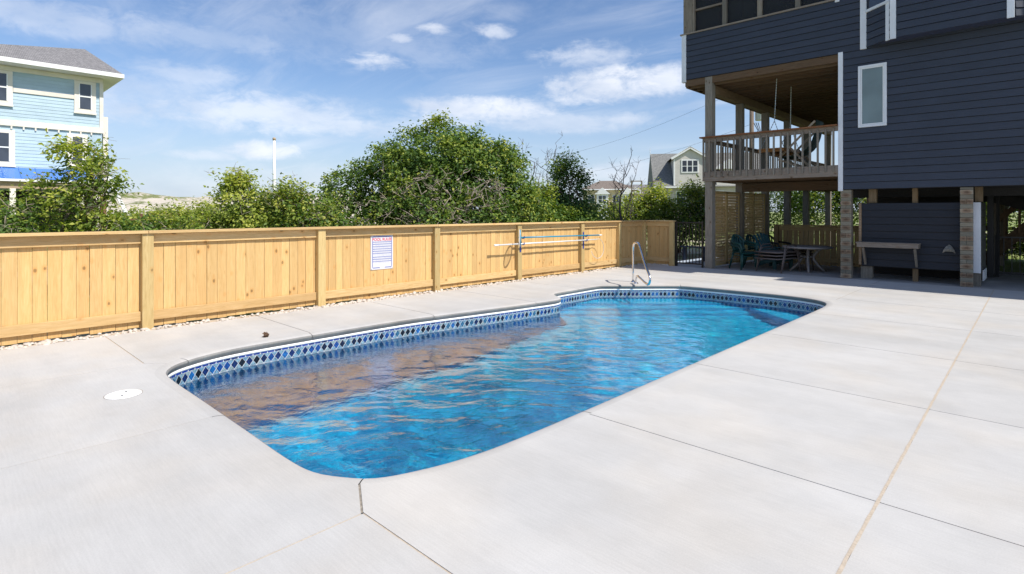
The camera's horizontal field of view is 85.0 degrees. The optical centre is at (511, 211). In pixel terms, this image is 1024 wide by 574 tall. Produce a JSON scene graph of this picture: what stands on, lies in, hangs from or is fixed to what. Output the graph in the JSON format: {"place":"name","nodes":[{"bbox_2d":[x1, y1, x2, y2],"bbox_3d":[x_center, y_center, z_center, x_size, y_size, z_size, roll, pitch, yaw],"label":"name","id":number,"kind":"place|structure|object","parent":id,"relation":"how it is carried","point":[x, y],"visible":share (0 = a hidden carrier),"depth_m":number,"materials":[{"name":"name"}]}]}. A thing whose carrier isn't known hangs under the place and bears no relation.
{"place":"outdoors","nodes":[
{"label":"outdoors","id":0,"kind":"place"},
{"bbox_2d":[0,44,127,232],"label":"blue house","id":1,"kind":"structure","parent":0,"point":[55,90],"depth_m":26.25,"materials":[{"name":"blue wood"}]},
{"bbox_2d":[0,70,12,106],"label":"window","id":2,"kind":"structure","parent":1,"relation":"in","point":[6,77],"depth_m":25.21,"materials":[{"name":"white paint"}]},
{"bbox_2d":[0,129,15,166],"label":"window","id":3,"kind":"structure","parent":1,"relation":"in","point":[7,137],"depth_m":25.23,"materials":[{"name":"white paint"}]},
{"bbox_2d":[67,133,87,166],"bbox_3d":[-21.076,-2.955,27.085,0.110,1.610,0.840,0,0,44],"label":"window","id":4,"kind":"structure","parent":1,"relation":"in","point":[73,136],"depth_m":27.07,"materials":[{"name":"white paint"}]},
{"bbox_2d":[74,80,96,114],"bbox_3d":[-20.865,-5.570,27.305,0.110,1.600,0.890,0,0,44],"label":"window","id":5,"kind":"structure","parent":1,"relation":"in","point":[84,92],"depth_m":27.27,"materials":[{"name":"white paint"}]},
{"bbox_2d":[75,191,458,225],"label":"dune","id":6,"kind":"structure","parent":0,"point":[145,198],"depth_m":78.97,"materials":[{"name":"beige sand"}]},
{"bbox_2d":[0,0,1022,264],"label":"sky","id":7,"kind":"structure","parent":0,"point":[205,85],"materials":[{"name":"blue"}]},
{"bbox_2d":[0,257,1023,573],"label":"pool deck","id":8,"kind":"structure","parent":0,"point":[860,425],"depth_m":3.55,"materials":[{"name":"concrete"}]},
{"bbox_2d":[103,389,142,399],"bbox_3d":[-3.404,1.597,4.892,0.286,0.010,0.286,0,0,44],"label":"skimmer cover","id":9,"kind":"object","parent":8,"relation":"on","point":[123,394],"visible":1,"depth_m":4.87,"materials":[{"name":"white plastic"}]},
{"bbox_2d":[168,289,823,384],"bbox_3d":[0.996,2.790,8.091,4.355,2.220,9.866,0,0,44],"label":"pool basin","id":10,"kind":"object","parent":8,"relation":"in","point":[182,376],"visible":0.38,"depth_m":8.63,"materials":[{"name":"blue tile"}]},
{"bbox_2d":[180,297,811,478],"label":"water","id":11,"kind":"structure","parent":10,"relation":"in","point":[395,406],"depth_m":6.16,"materials":[{"name":"blue liquid"}]},
{"bbox_2d":[631,242,650,285],"bbox_3d":[2.774,1.134,12.022,0.115,0.935,1.500,0,0,-1],"label":"handrail","id":12,"kind":"object","parent":8,"relation":"on","point":[646,268],"visible":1,"depth_m":12.13,"materials":[{"name":"metal"}]},
{"bbox_2d":[680,246,704,260],"bbox_3d":[6.020,1.370,18.400,0.900,0.460,0.300,0,0,44],"label":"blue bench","id":13,"kind":"object","parent":8,"relation":"on","point":[683,252],"visible":0.57,"depth_m":18.54,"materials":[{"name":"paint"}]},
{"bbox_2d":[729,238,756,269],"bbox_3d":[6.442,1.159,15.671,0.602,0.894,0.674,0,0,-14],"label":"garden chair","id":14,"kind":"object","parent":8,"relation":"on","point":[744,255],"visible":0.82,"depth_m":15.56,"materials":[{"name":"green plastic"}]},
{"bbox_2d":[729,234,757,267],"bbox_3d":[6.450,1.084,15.635,0.602,0.894,0.674,0,0,-14],"label":"garden chair","id":15,"kind":"object","parent":8,"relation":"on","point":[733,239],"visible":0.94,"depth_m":15.72,"materials":[{"name":"green plastic"}]},
{"bbox_2d":[745,234,771,265],"bbox_3d":[7.164,1.119,16.358,0.602,0.894,0.674,0,0,-18],"label":"garden chair","id":16,"kind":"object","parent":8,"relation":"on","point":[748,239],"visible":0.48,"depth_m":16.51,"materials":[{"name":"green plastic"}]},
{"bbox_2d":[753,233,792,269],"bbox_3d":[7.438,1.111,15.950,0.740,0.983,0.946,0,0,-18],"label":"slatted chair","id":17,"kind":"object","parent":8,"relation":"on","point":[766,239],"visible":0.41,"depth_m":16.09,"materials":[{"name":"teal plastic"}]},
{"bbox_2d":[765,235,790,264],"bbox_3d":[8.127,1.159,17.156,0.602,0.894,0.674,0,0,-26],"label":"garden chair","id":18,"kind":"object","parent":8,"relation":"on","point":[772,242],"visible":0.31,"depth_m":17.25,"materials":[{"name":"black plastic"}]},
{"bbox_2d":[754,243,813,272],"bbox_3d":[7.415,1.236,15.193,1.704,0.736,0.752,0,0,-32],"label":"sling lounger","id":19,"kind":"object","parent":8,"relation":"on","point":[780,251],"visible":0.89,"depth_m":15.09,"materials":[{"name":"brown metal"}]},
{"bbox_2d":[754,249,813,270],"bbox_3d":[7.415,1.321,15.193,1.704,0.572,0.752,0,0,-32],"label":"sling lounger","id":20,"kind":"object","parent":8,"relation":"on","point":[779,258],"visible":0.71,"depth_m":14.95,"materials":[{"name":"brown metal"}]},
{"bbox_2d":[754,246,813,268],"bbox_3d":[7.415,1.278,15.193,1.704,0.654,0.752,0,0,-32],"label":"sling lounger","id":21,"kind":"object","parent":8,"relation":"on","point":[777,255],"visible":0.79,"depth_m":15.01,"materials":[{"name":"brown metal"}]},
{"bbox_2d":[782,245,833,272],"bbox_3d":[7.943,1.273,15.019,1.230,0.696,1.230,0,0,44],"label":"round table","id":22,"kind":"object","parent":8,"relation":"on","point":[817,248],"visible":0.97,"depth_m":14.85,"materials":[{"name":"grey plastic"}]},
{"bbox_2d":[773,224,861,266],"bbox_3d":[9.987,1.012,15.729,4.978,1.235,0.170,0,0,44],"label":"fence","id":23,"kind":"object","parent":8,"relation":"on","point":[792,234],"visible":0.22,"depth_m":16.58,"materials":[{"name":"brown wood"}]},
{"bbox_2d":[680,0,1023,286],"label":"beach house","id":24,"kind":"structure","parent":8,"relation":"on","point":[918,105],"depth_m":13.16,"materials":[{"name":"blue wood"}]},
{"bbox_2d":[715,191,739,265],"bbox_3d":[6.402,0.480,16.682,0.045,2.160,1.920,0,0,44],"label":"lattice panel","id":25,"kind":"object","parent":24,"relation":"attached to","point":[732,217],"visible":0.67,"depth_m":16.64,"materials":[{"name":"brown wood"}]},
{"bbox_2d":[745,193,764,260],"bbox_3d":[7.897,0.480,18.249,0.045,2.160,1.970,0,0,44],"label":"lattice panel","id":26,"kind":"object","parent":24,"relation":"attached to","point":[754,212],"visible":0.56,"depth_m":18.24,"materials":[{"name":"brown wood"}]},
{"bbox_2d":[758,78,799,155],"bbox_3d":[7.476,-2.610,15.602,0.680,1.980,1.460,0,0,44],"label":"porch swing","id":27,"kind":"object","parent":24,"relation":"hanging from","point":[777,151],"visible":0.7,"depth_m":15.24,"materials":[{"name":"wood"}]},
{"bbox_2d":[778,120,823,166],"bbox_3d":[7.853,-1.764,15.177,0.948,1.294,0.805,0,0,44],"label":"deck chair","id":28,"kind":"object","parent":24,"relation":"on","point":[813,142],"visible":0.69,"depth_m":15.02,"materials":[{"name":"brown fabric"}]},
{"bbox_2d":[858,62,886,127],"bbox_3d":[8.427,-2.719,13.062,0.573,1.453,0.045,0,0,44],"label":"window","id":29,"kind":"structure","parent":24,"relation":"in","point":[872,79],"depth_m":13.06,"materials":[{"name":"grey glass"}]},
{"bbox_2d":[856,241,920,266],"bbox_3d":[8.696,0.987,12.926,1.220,0.546,0.352,0,0,44],"label":"bench","id":30,"kind":"object","parent":24,"relation":"attached to","point":[913,246],"depth_m":12.77,"materials":[{"name":"wood"}]},
{"bbox_2d":[942,245,954,252],"bbox_3d":[9.577,0.815,12.236,0.224,0.190,0.118,0,0,24],"label":"shell","id":31,"kind":"object","parent":24,"relation":"attached to","point":[948,248],"visible":1,"depth_m":12.22},
{"bbox_2d":[995,235,1023,276],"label":"metal gate","id":32,"kind":"structure","parent":24,"relation":"attached to","point":[1011,273],"depth_m":13.56,"materials":[{"name":"black metal"}]},
{"bbox_2d":[0,212,1023,346],"bbox_3d":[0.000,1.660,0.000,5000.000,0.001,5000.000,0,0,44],"label":"ground","id":33,"kind":"structure","parent":0,"point":[1007,266],"depth_m":16.92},
{"bbox_2d":[0,172,76,232],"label":"shrub","id":34,"kind":"object","parent":33,"relation":"on","point":[17,223],"visible":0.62,"depth_m":10.78,"materials":[{"name":"green plant"}]},
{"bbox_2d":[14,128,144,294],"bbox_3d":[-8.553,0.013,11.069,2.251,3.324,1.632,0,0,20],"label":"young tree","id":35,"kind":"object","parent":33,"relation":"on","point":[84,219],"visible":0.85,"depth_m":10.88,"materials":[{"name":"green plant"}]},
{"bbox_2d":[89,197,211,250],"bbox_3d":[-7.318,0.681,11.407,2.170,1.972,2.344,0,0,-1],"label":"shrub","id":36,"kind":"object","parent":33,"relation":"on","point":[158,222],"visible":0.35,"depth_m":11.35,"materials":[{"name":"green plant"}]},
{"bbox_2d":[130,213,199,222],"bbox_3d":[-14.850,0.816,24.941,3.900,1.528,0.732,0,0,0],"label":"old fence","id":37,"kind":"object","parent":33,"relation":"on","point":[141,215],"visible":0.11,"depth_m":24.99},
{"bbox_2d":[69,201,280,229],"bbox_3d":[-17.273,0.389,27.800,14.371,2.792,4.365,0,0,11],"label":"hedge","id":38,"kind":"object","parent":33,"relation":"on","point":[135,210],"visible":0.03,"depth_m":27.27,"materials":[{"name":"green plant"}]},
{"bbox_2d":[135,194,217,229],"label":"shrub","id":39,"kind":"object","parent":33,"relation":"on","point":[199,208],"visible":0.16,"depth_m":18.45,"materials":[{"name":"green plant"}]},
{"bbox_2d":[198,205,232,228],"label":"shrub","id":40,"kind":"object","parent":33,"relation":"on","point":[207,218],"visible":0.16,"depth_m":12.90,"materials":[{"name":"green plant"}]},
{"bbox_2d":[179,166,290,229],"bbox_3d":[-6.514,0.238,13.152,2.787,2.864,1.841,0,0,5],"label":"tall shrub","id":41,"kind":"object","parent":33,"relation":"on","point":[239,183],"visible":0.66,"depth_m":12.88,"materials":[{"name":"green plant"}]},
{"bbox_2d":[272,137,275,197],"bbox_3d":[-12.774,-1.175,30.000,0.193,5.650,0.193,0,0,44],"label":"flagpole","id":42,"kind":"object","parent":33,"relation":"on","point":[274,158],"visible":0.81,"depth_m":29.94,"materials":[{"name":"white metal"}]},
{"bbox_2d":[243,172,372,227],"bbox_3d":[-4.921,0.327,13.305,3.276,2.694,2.164,0,0,9],"label":"tall shrub","id":43,"kind":"object","parent":33,"relation":"on","point":[295,205],"visible":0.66,"depth_m":13.03,"materials":[{"name":"green plant"}]},
{"bbox_2d":[0,263,668,349],"bbox_3d":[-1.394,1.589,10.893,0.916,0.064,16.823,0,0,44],"label":"river stones","id":44,"kind":"object","parent":33,"relation":"on","point":[44,342],"visible":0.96,"depth_m":9.05,"materials":[{"name":"grey gravel"}]},
{"bbox_2d":[0,220,676,345],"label":"pine fence","id":45,"kind":"object","parent":33,"relation":"on","point":[150,279],"visible":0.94,"depth_m":8.75,"materials":[{"name":"beige wood"}]},
{"bbox_2d":[371,235,392,269],"bbox_3d":[-2.429,0.757,10.437,0.009,0.635,0.486,0,0,44],"label":"pool rules sign","id":46,"kind":"object","parent":45,"relation":"attached to","point":[381,251],"visible":1,"depth_m":10.43,"materials":[{"name":"metal"}]},
{"bbox_2d":[518,230,601,246],"bbox_3d":[1.313,0.600,13.889,0.292,0.394,3.569,0,0,44],"label":"skimmer net","id":47,"kind":"object","parent":45,"relation":"hanging from","point":[519,237],"visible":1,"depth_m":13.53,"materials":[{"name":"white plastic"}]},
{"bbox_2d":[675,221,703,267],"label":"metal gate","id":48,"kind":"structure","parent":45,"relation":"attached to","point":[702,244],"depth_m":16.23,"materials":[{"name":"black metal"}]},
{"bbox_2d":[313,107,554,235],"bbox_3d":[-2.186,-0.543,14.718,6.319,4.499,4.003,0,0,15],"label":"tall shrub","id":49,"kind":"object","parent":33,"relation":"on","point":[410,192],"visible":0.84,"depth_m":14.04,"materials":[{"name":"green plant"}]},
{"bbox_2d":[518,137,543,187],"bbox_3d":[0.776,-0.446,18.444,1.225,4.125,1.357,0,0,-1],"label":"bare tree","id":50,"kind":"object","parent":33,"relation":"on","point":[534,165],"visible":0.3,"depth_m":18.57,"materials":[{"name":"brown wood"}]},
{"bbox_2d":[531,132,576,186],"bbox_3d":[1.604,-0.651,20.396,1.292,4.517,1.509,0,0,44],"label":"bare tree","id":51,"kind":"object","parent":33,"relation":"on","point":[552,160],"visible":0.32,"depth_m":20.23,"materials":[{"name":"brown wood"}]},
{"bbox_2d":[503,176,608,222],"bbox_3d":[1.357,0.216,17.541,3.488,2.913,2.410,0,0,-19],"label":"shrub","id":52,"kind":"object","parent":33,"relation":"on","point":[559,216],"visible":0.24,"depth_m":17.47,"materials":[{"name":"green plant"}]},
{"bbox_2d":[540,143,605,218],"bbox_3d":[1.869,-0.307,18.919,2.718,3.970,2.417,0,0,-23],"label":"tree","id":53,"kind":"object","parent":33,"relation":"on","point":[561,168],"visible":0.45,"depth_m":18.84,"materials":[{"name":"green plant"}]},
{"bbox_2d":[583,181,637,219],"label":"house","id":54,"kind":"structure","parent":33,"relation":"on","point":[605,190],"depth_m":109.74,"materials":[{"name":"white"}]},
{"bbox_2d":[598,195,606,203],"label":"window","id":55,"kind":"structure","parent":54,"relation":"in","point":[599,196],"depth_m":108.90,"materials":[{"name":"white glass"}]},
{"bbox_2d":[607,147,644,220],"bbox_3d":[4.030,-0.364,20.043,1.326,3.951,1.098,0,0,-7],"label":"bare tree","id":56,"kind":"object","parent":33,"relation":"on","point":[620,204],"visible":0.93,"depth_m":19.94,"materials":[{"name":"brown wood"}]},
{"bbox_2d":[591,177,679,221],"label":"shrub","id":57,"kind":"object","parent":33,"relation":"on","point":[646,208],"visible":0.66,"depth_m":20.80,"materials":[{"name":"green plant"}]},
{"bbox_2d":[628,184,646,214],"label":"pale house","id":58,"kind":"structure","parent":33,"relation":"on","point":[637,187],"depth_m":142.30,"materials":[{"name":"beige"}]},
{"bbox_2d":[654,174,722,253],"bbox_3d":[6.656,0.102,21.329,2.855,3.142,2.924,0,0,44],"label":"shrub","id":59,"kind":"object","parent":33,"relation":"on","point":[692,196],"visible":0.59,"depth_m":21.10,"materials":[{"name":"green plant"}]},
{"bbox_2d":[629,146,760,226],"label":"gray house","id":60,"kind":"structure","parent":33,"relation":"on","point":[671,170],"depth_m":56.82,"materials":[{"name":"beige"}]},
{"bbox_2d":[675,191,686,203],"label":"window","id":61,"kind":"structure","parent":60,"relation":"in","point":[675,191],"depth_m":57.27,"materials":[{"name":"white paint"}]},
{"bbox_2d":[681,159,698,172],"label":"window","id":62,"kind":"structure","parent":60,"relation":"in","point":[687,165],"depth_m":56.58,"materials":[{"name":"white paint"}]},
{"bbox_2d":[685,200,777,253],"bbox_3d":[8.168,0.439,21.049,3.358,2.472,3.039,0,0,44],"label":"shrub","id":63,"kind":"object","parent":33,"relation":"on","point":[703,209],"visible":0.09,"depth_m":20.86,"materials":[{"name":"green plant"}]},
{"bbox_2d":[749,110,760,192],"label":"utility pole","id":64,"kind":"object","parent":33,"relation":"on","point":[751,120],"visible":0.3,"depth_m":41.89,"materials":[{"name":"brown wood"}]},
{"bbox_2d":[758,191,1023,242],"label":"hedge","id":65,"kind":"object","parent":33,"relation":"on","point":[817,200],"visible":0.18,"depth_m":27.01,"materials":[{"name":"green plant"}]},
{"bbox_2d":[986,227,1023,260],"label":"shrub","id":66,"kind":"object","parent":33,"relation":"on","point":[1015,250],"visible":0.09,"depth_m":17.83,"materials":[{"name":"green plant"}]},
{"bbox_3d":[0.244,0.740,12.993,0.144,0.400,0.040,0,0,44],"label":"pole hanger","id":67,"kind":"object","parent":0,"visible":0},
{"bbox_2d":[494,239,603,257],"bbox_3d":[1.068,0.995,13.829,0.058,0.552,4.246,0,0,44],"label":"rescue hook","id":68,"kind":"object","parent":67,"relation":"hanging from","point":[548,242],"visible":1,"depth_m":13.64,"materials":[{"name":"silver metal"}]}
]}

